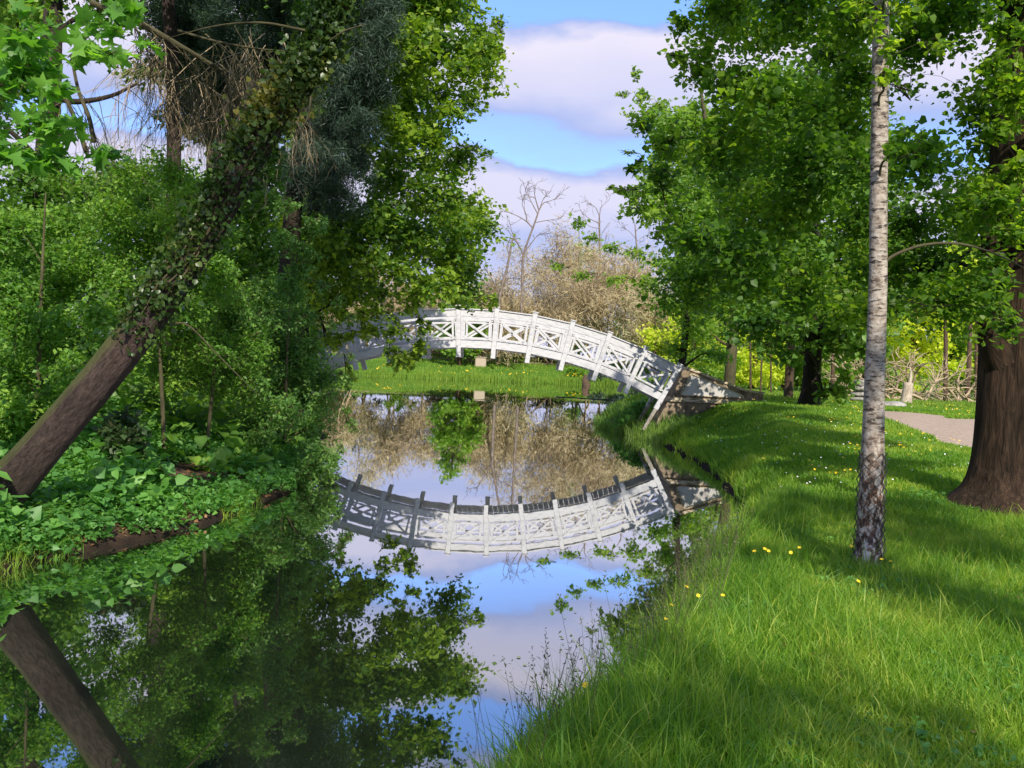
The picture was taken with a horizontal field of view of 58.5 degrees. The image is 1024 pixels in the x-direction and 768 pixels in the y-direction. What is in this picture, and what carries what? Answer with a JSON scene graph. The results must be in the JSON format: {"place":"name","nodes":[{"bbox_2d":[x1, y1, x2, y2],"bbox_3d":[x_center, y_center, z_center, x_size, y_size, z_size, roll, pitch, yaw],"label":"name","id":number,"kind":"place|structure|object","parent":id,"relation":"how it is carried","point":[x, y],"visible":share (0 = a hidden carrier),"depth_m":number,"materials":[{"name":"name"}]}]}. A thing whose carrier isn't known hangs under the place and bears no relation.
{"place":"outdoors","nodes":[
{"label":"outdoors","id":0,"kind":"place"},
{"bbox_2d":[0,375,742,767],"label":"water","id":1,"kind":"structure","parent":0,"point":[398,573],"depth_m":7.42,"materials":[{"name":"liquid"}]},
{"bbox_2d":[16,451,708,696],"bbox_3d":[-0.007,1.655,14.534,8.146,0.001,19.020,3,1,0],"label":"floating debris","id":2,"kind":"object","parent":1,"relation":"on","point":[516,656],"visible":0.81,"depth_m":8.31,"materials":[{"name":"brown plant"}]},
{"bbox_2d":[336,364,666,386],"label":"iris","id":3,"kind":"object","parent":1,"relation":"on","point":[474,374],"depth_m":110.10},
{"bbox_2d":[554,396,617,400],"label":"lily pads","id":4,"kind":"object","parent":1,"relation":"on","point":[586,398],"visible":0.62,"depth_m":60.21,"materials":[{"name":"green plant"}]},
{"bbox_2d":[0,0,996,366],"label":"sky","id":5,"kind":"structure","parent":0,"point":[563,123],"materials":[{"name":"blue"}]},
{"bbox_2d":[0,335,1023,767],"bbox_3d":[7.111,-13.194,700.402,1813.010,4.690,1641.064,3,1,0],"label":"ground","id":6,"kind":"structure","parent":0,"point":[116,539],"depth_m":12.14,"materials":[{"name":"plant"}]},
{"bbox_2d":[5,505,44,526],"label":"broadleaf plant","id":7,"kind":"object","parent":6,"relation":"on","point":[35,512],"visible":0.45,"depth_m":8.42,"materials":[{"name":"green plant"}]},
{"bbox_2d":[37,514,73,537],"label":"broadleaf plant","id":8,"kind":"object","parent":6,"relation":"on","point":[61,520],"visible":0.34,"depth_m":8.50,"materials":[{"name":"green plant"}]},
{"bbox_2d":[0,193,129,440],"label":"tall shrub","id":9,"kind":"object","parent":6,"relation":"on","point":[46,334],"visible":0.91,"depth_m":11.45,"materials":[{"name":"green plant"}]},
{"bbox_2d":[0,0,146,148],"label":"tree leaves","id":10,"kind":"object","parent":6,"relation":"on","point":[7,114],"visible":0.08,"depth_m":44.17,"materials":[{"name":"green plant"}]},
{"bbox_2d":[0,0,155,309],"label":"tree leaves","id":11,"kind":"object","parent":6,"relation":"on","point":[55,7],"visible":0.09,"depth_m":32.61,"materials":[{"name":"green plant"}]},
{"bbox_2d":[0,0,167,181],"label":"maple tree","id":12,"kind":"object","parent":6,"relation":"on","point":[36,77],"visible":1,"depth_m":7.57,"materials":[{"name":"green plant"}]},
{"bbox_2d":[75,490,105,506],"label":"broadleaf plant","id":13,"kind":"object","parent":6,"relation":"on","point":[97,496],"visible":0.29,"depth_m":9.35,"materials":[{"name":"green plant"}]},
{"bbox_2d":[0,0,188,359],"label":"backdrop tree","id":14,"kind":"object","parent":6,"relation":"on","point":[50,187],"visible":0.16,"depth_m":24.61,"materials":[{"name":"green plant"}]},
{"bbox_2d":[90,404,154,461],"bbox_3d":[-4.486,0.831,10.681,0.743,1.139,1.059,2,1,-33],"label":"dark shrub","id":15,"kind":"object","parent":6,"relation":"on","point":[131,423],"visible":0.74,"depth_m":10.46,"materials":[{"name":"green plant"}]},
{"bbox_2d":[0,414,245,536],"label":"tall herbs","id":16,"kind":"object","parent":6,"relation":"on","point":[123,473],"visible":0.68,"depth_m":9.97,"materials":[{"name":"green plant"}]},
{"bbox_2d":[0,454,263,572],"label":"bank grass","id":17,"kind":"structure","parent":6,"relation":"on","point":[7,551],"depth_m":8.53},
{"bbox_2d":[0,0,283,52],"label":"canopy tree","id":18,"kind":"object","parent":6,"relation":"on","point":[5,7],"visible":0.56,"depth_m":12.73,"materials":[{"name":"green plant"}]},
{"bbox_2d":[3,461,287,560],"bbox_3d":[-6.098,0.729,12.018,6.007,1.432,10.138,3,1,0],"label":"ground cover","id":19,"kind":"object","parent":6,"relation":"on","point":[196,520],"visible":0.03,"depth_m":11.41,"materials":[{"name":"brown plant"}]},
{"bbox_2d":[0,376,309,559],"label":"bank herbs","id":20,"kind":"object","parent":6,"relation":"on","point":[62,474],"visible":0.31,"depth_m":10.03,"materials":[{"name":"green plant"}]},
{"bbox_2d":[0,339,317,475],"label":"woodland cover","id":21,"kind":"object","parent":6,"relation":"on","point":[197,407],"visible":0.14,"depth_m":13.94,"materials":[{"name":"green plant"}]},
{"bbox_2d":[69,140,263,458],"bbox_3d":[-4.796,-1.095,12.674,2.435,4.704,3.794,2,1,-22],"label":"tree","id":22,"kind":"object","parent":6,"relation":"on","point":[112,206],"visible":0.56,"depth_m":11.97,"materials":[{"name":"green plant"}]},
{"bbox_2d":[18,0,345,396],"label":"bare pine tree","id":23,"kind":"object","parent":6,"relation":"on","point":[218,63],"visible":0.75,"depth_m":14.66,"materials":[{"name":"grey plant"}]},
{"bbox_2d":[0,0,365,506],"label":"leaning tree","id":24,"kind":"object","parent":6,"relation":"on","point":[31,457],"visible":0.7,"depth_m":8.48,"materials":[{"name":"brown plant"}]},
{"bbox_2d":[101,0,370,357],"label":"ivy plant","id":25,"kind":"object","parent":24,"relation":"attached to","point":[299,66],"visible":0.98,"depth_m":8.56,"materials":[{"name":"green plant"}]},
{"bbox_2d":[123,290,282,450],"bbox_3d":[-4.649,-0.089,13.795,2.195,2.817,3.276,2,1,-30],"label":"bank shrub","id":26,"kind":"object","parent":6,"relation":"on","point":[184,352],"visible":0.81,"depth_m":13.29,"materials":[{"name":"green plant"}]},
{"bbox_2d":[107,0,315,177],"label":"tree leaves","id":27,"kind":"object","parent":6,"relation":"on","point":[147,71],"visible":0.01,"depth_m":34.54,"materials":[{"name":"green plant"}]},
{"bbox_2d":[119,119,353,388],"bbox_3d":[-7.275,-3.587,24.195,6.355,8.867,9.114,2,1,-16],"label":"shaded tree","id":28,"kind":"object","parent":6,"relation":"on","point":[250,255],"visible":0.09,"depth_m":23.03,"materials":[{"name":"green plant"}]},
{"bbox_2d":[208,194,362,488],"bbox_3d":[-3.774,-0.535,15.025,2.647,4.871,3.835,2,1,-13],"label":"overhanging shrub","id":29,"kind":"object","parent":6,"relation":"on","point":[290,402],"visible":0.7,"depth_m":14.47,"materials":[{"name":"green plant"}]},
{"bbox_2d":[238,0,440,288],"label":"tall lime tree","id":30,"kind":"object","parent":6,"relation":"on","point":[298,10],"visible":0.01,"depth_m":29.42,"materials":[{"name":"green plant"}]},
{"bbox_2d":[269,0,418,432],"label":"dark conifer","id":31,"kind":"object","parent":6,"relation":"on","point":[351,96],"visible":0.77,"depth_m":15.42,"materials":[{"name":"green plant"}]},
{"bbox_2d":[315,281,382,350],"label":"bare tree","id":32,"kind":"object","parent":6,"relation":"on","point":[352,308],"visible":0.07,"depth_m":131.19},
{"bbox_2d":[354,267,415,343],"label":"bare tree","id":33,"kind":"object","parent":6,"relation":"on","point":[394,300],"visible":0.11,"depth_m":128.77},
{"bbox_2d":[264,0,520,417],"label":"alder tree","id":34,"kind":"object","parent":6,"relation":"on","point":[459,225],"visible":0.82,"depth_m":17.89,"materials":[{"name":"green plant"}]},
{"bbox_2d":[394,285,475,358],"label":"bare tree","id":35,"kind":"object","parent":6,"relation":"on","point":[430,307],"visible":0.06,"depth_m":130.34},
{"bbox_2d":[429,286,488,364],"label":"tree","id":36,"kind":"object","parent":6,"relation":"on","point":[452,354],"visible":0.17,"depth_m":122.42,"materials":[{"name":"green plant"}]},
{"bbox_2d":[475,357,486,366],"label":"stone post","id":37,"kind":"object","parent":6,"relation":"on","point":[480,361],"visible":0.89,"depth_m":123.47,"materials":[{"name":"beige stone"}]},
{"bbox_2d":[465,265,519,359],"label":"bare tree","id":38,"kind":"object","parent":6,"relation":"on","point":[497,282],"visible":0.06,"depth_m":130.44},
{"bbox_2d":[317,351,670,382],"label":"lawn grass","id":39,"kind":"structure","parent":6,"relation":"on","point":[523,365],"depth_m":121.78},
{"bbox_2d":[454,279,542,364],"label":"bare tree","id":40,"kind":"object","parent":6,"relation":"on","point":[511,308],"visible":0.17,"depth_m":125.98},
{"bbox_2d":[479,229,529,355],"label":"dead tree","id":41,"kind":"object","parent":6,"relation":"on","point":[504,278],"visible":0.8,"depth_m":119.66,"materials":[{"name":"grey wood"}]},
{"bbox_2d":[501,351,524,362],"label":"shrub","id":42,"kind":"object","parent":6,"relation":"on","point":[517,357],"visible":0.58,"depth_m":130.67,"materials":[{"name":"green plant"}]},
{"bbox_2d":[499,178,572,355],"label":"dead tree","id":43,"kind":"object","parent":6,"relation":"on","point":[522,281],"visible":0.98,"depth_m":119.57,"materials":[{"name":"grey wood"}]},
{"bbox_2d":[483,279,602,365],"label":"bare tree","id":44,"kind":"object","parent":6,"relation":"on","point":[558,313],"visible":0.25,"depth_m":127.41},
{"bbox_2d":[491,230,606,363],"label":"bare tree","id":45,"kind":"object","parent":6,"relation":"on","point":[557,296],"visible":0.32,"depth_m":131.59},
{"bbox_2d":[495,228,619,355],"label":"bare tree","id":46,"kind":"object","parent":6,"relation":"on","point":[551,275],"visible":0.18,"depth_m":143.43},
{"bbox_2d":[511,206,638,357],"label":"bare tree","id":47,"kind":"object","parent":6,"relation":"on","point":[592,307],"visible":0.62,"depth_m":129.12,"materials":[{"name":"plant"}]},
{"bbox_2d":[565,366,586,376],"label":"shrub","id":48,"kind":"object","parent":6,"relation":"on","point":[579,372],"visible":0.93,"depth_m":117.83,"materials":[{"name":"green plant"}]},
{"bbox_2d":[566,243,599,354],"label":"tree","id":49,"kind":"object","parent":6,"relation":"on","point":[586,284],"visible":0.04,"depth_m":163.13,"materials":[{"name":"brown plant"}]},
{"bbox_2d":[582,374,589,385],"bbox_3d":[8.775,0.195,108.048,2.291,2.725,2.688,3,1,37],"label":"old stump","id":50,"kind":"object","parent":6,"relation":"on","point":[585,381],"visible":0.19,"depth_m":107.61,"materials":[{"name":"wood"}]},
{"bbox_2d":[419,493,753,767],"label":"grass stalks","id":51,"kind":"object","parent":6,"relation":"on","point":[683,597],"depth_m":5.11,"materials":[{"name":"plant"}]},
{"bbox_2d":[414,487,754,762],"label":"seed heads","id":52,"kind":"object","parent":51,"relation":"attached to","point":[601,614],"visible":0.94,"depth_m":4.84,"materials":[{"name":"plant"}]},
{"bbox_2d":[574,192,613,326],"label":"dead tree","id":53,"kind":"object","parent":6,"relation":"on","point":[588,204],"visible":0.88,"depth_m":145.44,"materials":[{"name":"grey wood"}]},
{"bbox_2d":[607,406,634,434],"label":"waterside shrub","id":54,"kind":"object","parent":6,"relation":"on","point":[623,419],"visible":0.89,"depth_m":27.69,"materials":[{"name":"green plant"}]},
{"bbox_2d":[605,265,637,361],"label":"tree","id":55,"kind":"object","parent":6,"relation":"on","point":[618,325],"visible":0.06,"depth_m":149.67,"materials":[{"name":"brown plant"}]},
{"bbox_2d":[573,238,672,366],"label":"bare tree","id":56,"kind":"object","parent":6,"relation":"on","point":[629,271],"visible":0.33,"depth_m":132.49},
{"bbox_2d":[611,210,655,265],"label":"dead tree","id":57,"kind":"object","parent":6,"relation":"on","point":[623,227],"visible":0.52,"depth_m":145.48,"materials":[{"name":"grey wood"}]},
{"bbox_2d":[628,398,651,421],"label":"waterside shrub","id":58,"kind":"object","parent":6,"relation":"on","point":[639,405],"visible":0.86,"depth_m":28.49,"materials":[{"name":"green plant"}]},
{"bbox_2d":[549,212,732,366],"bbox_3d":[5.376,-3.228,38.094,7.732,7.615,2.711,3,1,10],"label":"spreading tree","id":59,"kind":"object","parent":6,"relation":"on","point":[681,355],"visible":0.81,"depth_m":37.83,"materials":[{"name":"green plant"}]},
{"bbox_2d":[612,307,678,371],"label":"bush","id":60,"kind":"object","parent":6,"relation":"on","point":[630,331],"visible":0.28,"depth_m":121.48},
{"bbox_2d":[592,399,699,444],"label":"waterside reeds","id":61,"kind":"object","parent":6,"relation":"on","point":[602,423],"visible":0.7,"depth_m":27.22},
{"bbox_2d":[613,268,680,369],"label":"bush","id":62,"kind":"object","parent":6,"relation":"on","point":[633,301],"visible":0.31,"depth_m":121.98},
{"bbox_2d":[635,311,671,372],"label":"tree","id":63,"kind":"object","parent":6,"relation":"on","point":[652,343],"visible":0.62,"depth_m":117.54,"materials":[{"name":"yellow plant"}]},
{"bbox_2d":[605,65,739,384],"bbox_3d":[7.664,-7.200,43.114,6.894,15.838,12.316,3,1,12],"label":"pale leaved tree","id":64,"kind":"object","parent":6,"relation":"on","point":[668,211],"visible":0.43,"depth_m":41.54,"materials":[{"name":"green plant"}]},
{"bbox_2d":[646,311,745,383],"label":"sunlit tree","id":65,"kind":"object","parent":6,"relation":"on","point":[668,333],"visible":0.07,"depth_m":78.61,"materials":[{"name":"green plant"}]},
{"bbox_2d":[651,367,764,426],"bbox_3d":[5.675,0.787,27.341,3.270,2.550,1.910,3,1,0],"label":"bridge abutment","id":66,"kind":"object","parent":6,"relation":"on","point":[693,392],"visible":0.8,"depth_m":26.43,"materials":[{"name":"grey stone"}]},
{"bbox_2d":[312,305,683,429],"bbox_3d":[-1.065,-0.578,27.320,12.081,3.410,1.725,3,1,0],"label":"footbridge","id":67,"kind":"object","parent":66,"relation":"on","point":[461,341],"visible":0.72,"depth_m":26.50,"materials":[{"name":"white paint"}]},
{"bbox_2d":[686,348,743,385],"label":"bush","id":68,"kind":"object","parent":6,"relation":"on","point":[708,370],"visible":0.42,"depth_m":57.94,"materials":[{"name":"green plant"}]},
{"bbox_2d":[431,476,1023,767],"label":"lawn grass","id":69,"kind":"structure","parent":6,"relation":"on","point":[657,719],"depth_m":4.99,"materials":[{"name":"plant"}]},
{"bbox_2d":[749,332,751,389],"bbox_3d":[12.459,-3.584,50.545,3.056,8.509,2.892,3,1,0],"label":"thin trunk","id":70,"kind":"object","parent":6,"relation":"on","point":[750,374],"visible":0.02,"depth_m":49.90,"materials":[{"name":"brown plant"}]},
{"bbox_2d":[704,313,798,388],"bbox_3d":[16.385,-3.044,62.763,6.571,7.421,10.000,3,1,28],"label":"sunlit tree","id":71,"kind":"object","parent":6,"relation":"on","point":[746,380],"visible":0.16,"depth_m":61.36,"materials":[{"name":"green plant"}]},
{"bbox_2d":[736,343,783,388],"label":"bush","id":72,"kind":"object","parent":6,"relation":"on","point":[743,354],"visible":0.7,"depth_m":60.37,"materials":[{"name":"green plant"}]},
{"bbox_2d":[744,358,784,390],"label":"bush","id":73,"kind":"object","parent":6,"relation":"on","point":[767,386],"visible":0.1,"depth_m":63.52,"materials":[{"name":"green plant"}]},
{"bbox_2d":[770,354,771,392],"bbox_3d":[13.179,-3.246,46.177,2.383,8.098,2.753,3,1,0],"label":"thin trunk","id":74,"kind":"object","parent":6,"relation":"on","point":[770,374],"visible":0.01,"depth_m":46.00,"materials":[{"name":"brown plant"}]},
{"bbox_2d":[602,388,975,423],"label":"back lawn grass","id":75,"kind":"structure","parent":6,"relation":"on","point":[778,394],"depth_m":36.12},
{"bbox_2d":[779,354,803,390],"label":"bush","id":76,"kind":"object","parent":6,"relation":"on","point":[797,378],"visible":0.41,"depth_m":66.84,"materials":[{"name":"green plant"}]},
{"bbox_2d":[657,46,928,404],"bbox_3d":[8.639,-4.720,26.642,8.891,11.272,9.875,3,1,0],"label":"lawn tree","id":77,"kind":"object","parent":6,"relation":"on","point":[812,392],"visible":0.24,"depth_m":25.11,"materials":[{"name":"green plant"}]},
{"bbox_2d":[775,259,835,397],"bbox_3d":[10.578,-2.708,34.338,3.253,7.090,5.345,3,1,20],"label":"slim tree","id":78,"kind":"object","parent":6,"relation":"on","point":[788,381],"visible":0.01,"depth_m":33.85,"materials":[{"name":"brown plant"}]},
{"bbox_2d":[595,484,1023,767],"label":"lawn clover","id":79,"kind":"object","parent":6,"relation":"on","point":[924,745],"visible":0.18,"depth_m":4.78,"materials":[{"name":"green plant"}]},
{"bbox_2d":[600,396,1021,523],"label":"mown grass","id":80,"kind":"structure","parent":6,"relation":"on","point":[738,455],"depth_m":17.06,"materials":[{"name":"plant"}]},
{"bbox_2d":[612,0,1023,516],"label":"linden tree","id":81,"kind":"object","parent":6,"relation":"on","point":[992,295],"visible":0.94,"depth_m":10.59,"materials":[{"name":"green plant"}]},
{"bbox_2d":[796,338,858,392],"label":"sunlit tree","id":82,"kind":"object","parent":6,"relation":"on","point":[823,372],"visible":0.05,"depth_m":63.30,"materials":[{"name":"green plant"}]},
{"bbox_2d":[831,354,834,386],"bbox_3d":[18.607,-3.598,52.119,3.031,9.059,3.486,3,1,0],"label":"thin trunk","id":83,"kind":"object","parent":6,"relation":"on","point":[833,370],"depth_m":51.96,"materials":[{"name":"brown plant"}]},
{"bbox_2d":[717,396,970,478],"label":"lawn buttercups","id":84,"kind":"object","parent":6,"relation":"on","point":[858,435],"visible":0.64,"depth_m":17.82,"materials":[{"name":"yellow plant"}]},
{"bbox_2d":[850,380,863,401],"bbox_3d":[12.563,0.282,33.001,0.655,0.880,0.670,3,1,31],"label":"stone pile","id":85,"kind":"object","parent":6,"relation":"on","point":[858,393],"visible":0.56,"depth_m":32.79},
{"bbox_2d":[822,351,898,393],"bbox_3d":[20.749,-0.874,54.231,6.086,3.390,2.333,2,1,-15],"label":"fallen branch","id":86,"kind":"object","parent":6,"relation":"on","point":[860,365],"visible":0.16,"depth_m":53.87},
{"bbox_2d":[822,353,899,396],"bbox_3d":[16.762,-0.752,46.411,4.685,3.074,3.100,3,1,0],"label":"fallen branch","id":87,"kind":"object","parent":6,"relation":"on","point":[834,363],"visible":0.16,"depth_m":46.14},
{"bbox_2d":[853,361,922,395],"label":"bush","id":88,"kind":"object","parent":6,"relation":"on","point":[900,385],"visible":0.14,"depth_m":58.24,"materials":[{"name":"green plant"}]},
{"bbox_2d":[859,351,925,394],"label":"fallen branch","id":89,"kind":"object","parent":6,"relation":"on","point":[892,367],"visible":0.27,"depth_m":47.49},
{"bbox_2d":[832,346,959,399],"bbox_3d":[19.373,-0.515,46.333,6.400,2.791,2.192,4,2,43],"label":"fallen branch","id":90,"kind":"object","parent":6,"relation":"on","point":[897,384],"visible":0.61,"depth_m":45.91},
{"bbox_2d":[885,401,906,406],"bbox_3d":[12.224,0.772,29.464,0.895,0.462,0.703,2,1,-33],"label":"boulder","id":91,"kind":"object","parent":6,"relation":"on","point":[895,403],"visible":0.23,"depth_m":29.27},
{"bbox_2d":[900,367,912,403],"bbox_3d":[14.873,0.131,34.442,0.510,1.533,0.491,3,1,0],"label":"pale stump","id":92,"kind":"object","parent":6,"relation":"on","point":[907,392],"visible":0.85,"depth_m":34.31,"materials":[{"name":"brown wood"}]},
{"bbox_2d":[885,357,937,393],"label":"bush","id":93,"kind":"object","parent":6,"relation":"on","point":[921,362],"visible":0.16,"depth_m":61.53,"materials":[{"name":"green plant"}]},
{"bbox_2d":[885,351,950,399],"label":"fallen branch","id":94,"kind":"object","parent":6,"relation":"on","point":[888,390],"visible":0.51,"depth_m":45.59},
{"bbox_2d":[886,248,957,391],"bbox_3d":[27.759,-4.341,63.833,6.863,11.046,7.566,3,1,0],"label":"sunlit tree","id":95,"kind":"object","parent":6,"relation":"on","point":[920,332],"visible":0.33,"depth_m":62.76,"materials":[{"name":"green plant"}]},
{"bbox_2d":[885,346,960,401],"bbox_3d":[20.515,-0.483,46.094,5.033,2.902,2.678,3,1,0],"label":"fallen branch","id":96,"kind":"object","parent":6,"relation":"on","point":[914,372],"visible":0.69,"depth_m":45.95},
{"bbox_2d":[895,359,964,396],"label":"bush","id":97,"kind":"object","parent":6,"relation":"on","point":[952,367],"visible":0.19,"depth_m":64.25,"materials":[{"name":"green plant"}]},
{"bbox_2d":[839,0,1023,574],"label":"birch tree","id":98,"kind":"object","parent":6,"relation":"on","point":[873,417],"visible":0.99,"depth_m":7.81,"materials":[{"name":"grey plant"}]},
{"bbox_2d":[850,451,887,572],"bbox_3d":[3.071,1.086,7.844,0.320,1.006,0.421,3,1,0],"label":"wire netting","id":99,"kind":"object","parent":98,"relation":"attached to","point":[884,475],"visible":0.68,"depth_m":7.85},
{"bbox_2d":[902,361,975,399],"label":"fallen branch","id":100,"kind":"object","parent":6,"relation":"on","point":[969,395],"visible":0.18,"depth_m":53.28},
{"bbox_2d":[913,351,976,400],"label":"fallen branch","id":101,"kind":"object","parent":6,"relation":"on","point":[957,380],"visible":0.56,"depth_m":51.82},
{"bbox_2d":[921,371,976,401],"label":"fallen branch","id":102,"kind":"object","parent":6,"relation":"on","point":[964,396],"visible":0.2,"depth_m":49.85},
{"bbox_2d":[924,235,975,396],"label":"sunlit tree","id":103,"kind":"object","parent":6,"relation":"on","point":[960,349],"visible":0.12,"depth_m":70.29,"materials":[{"name":"green plant"}]},
{"bbox_2d":[943,241,967,400],"bbox_3d":[23.625,-3.304,49.401,3.394,9.027,2.306,2,1,-27],"label":"thin trunk","id":104,"kind":"object","parent":6,"relation":"on","point":[945,340],"visible":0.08,"depth_m":49.87,"materials":[{"name":"brown plant"}]},
{"bbox_2d":[927,171,987,366],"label":"background tree","id":105,"kind":"object","parent":6,"relation":"on","point":[962,250],"visible":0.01,"depth_m":108.69,"materials":[{"name":"green plant"}]},
{"bbox_2d":[948,238,979,382],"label":"sunlit tree","id":106,"kind":"object","parent":6,"relation":"on","point":[964,355],"visible":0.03,"depth_m":64.54,"materials":[{"name":"green plant"}]},
{"bbox_2d":[954,258,977,397],"bbox_3d":[27.405,-3.216,55.532,3.462,9.011,2.049,3,1,14],"label":"thin trunk","id":107,"kind":"object","parent":6,"relation":"on","point":[969,353],"visible":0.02,"depth_m":54.83,"materials":[{"name":"brown plant"}]},
{"bbox_2d":[961,262,977,399],"bbox_3d":[28.948,-3.336,58.582,4.058,9.243,2.284,2,2,-43],"label":"thin trunk","id":108,"kind":"object","parent":6,"relation":"on","point":[975,358],"visible":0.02,"depth_m":57.94,"materials":[{"name":"brown plant"}]},
{"bbox_2d":[885,411,974,446],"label":"path","id":109,"kind":"structure","parent":0,"point":[943,428],"depth_m":21.24,"materials":[{"name":"gravel"}]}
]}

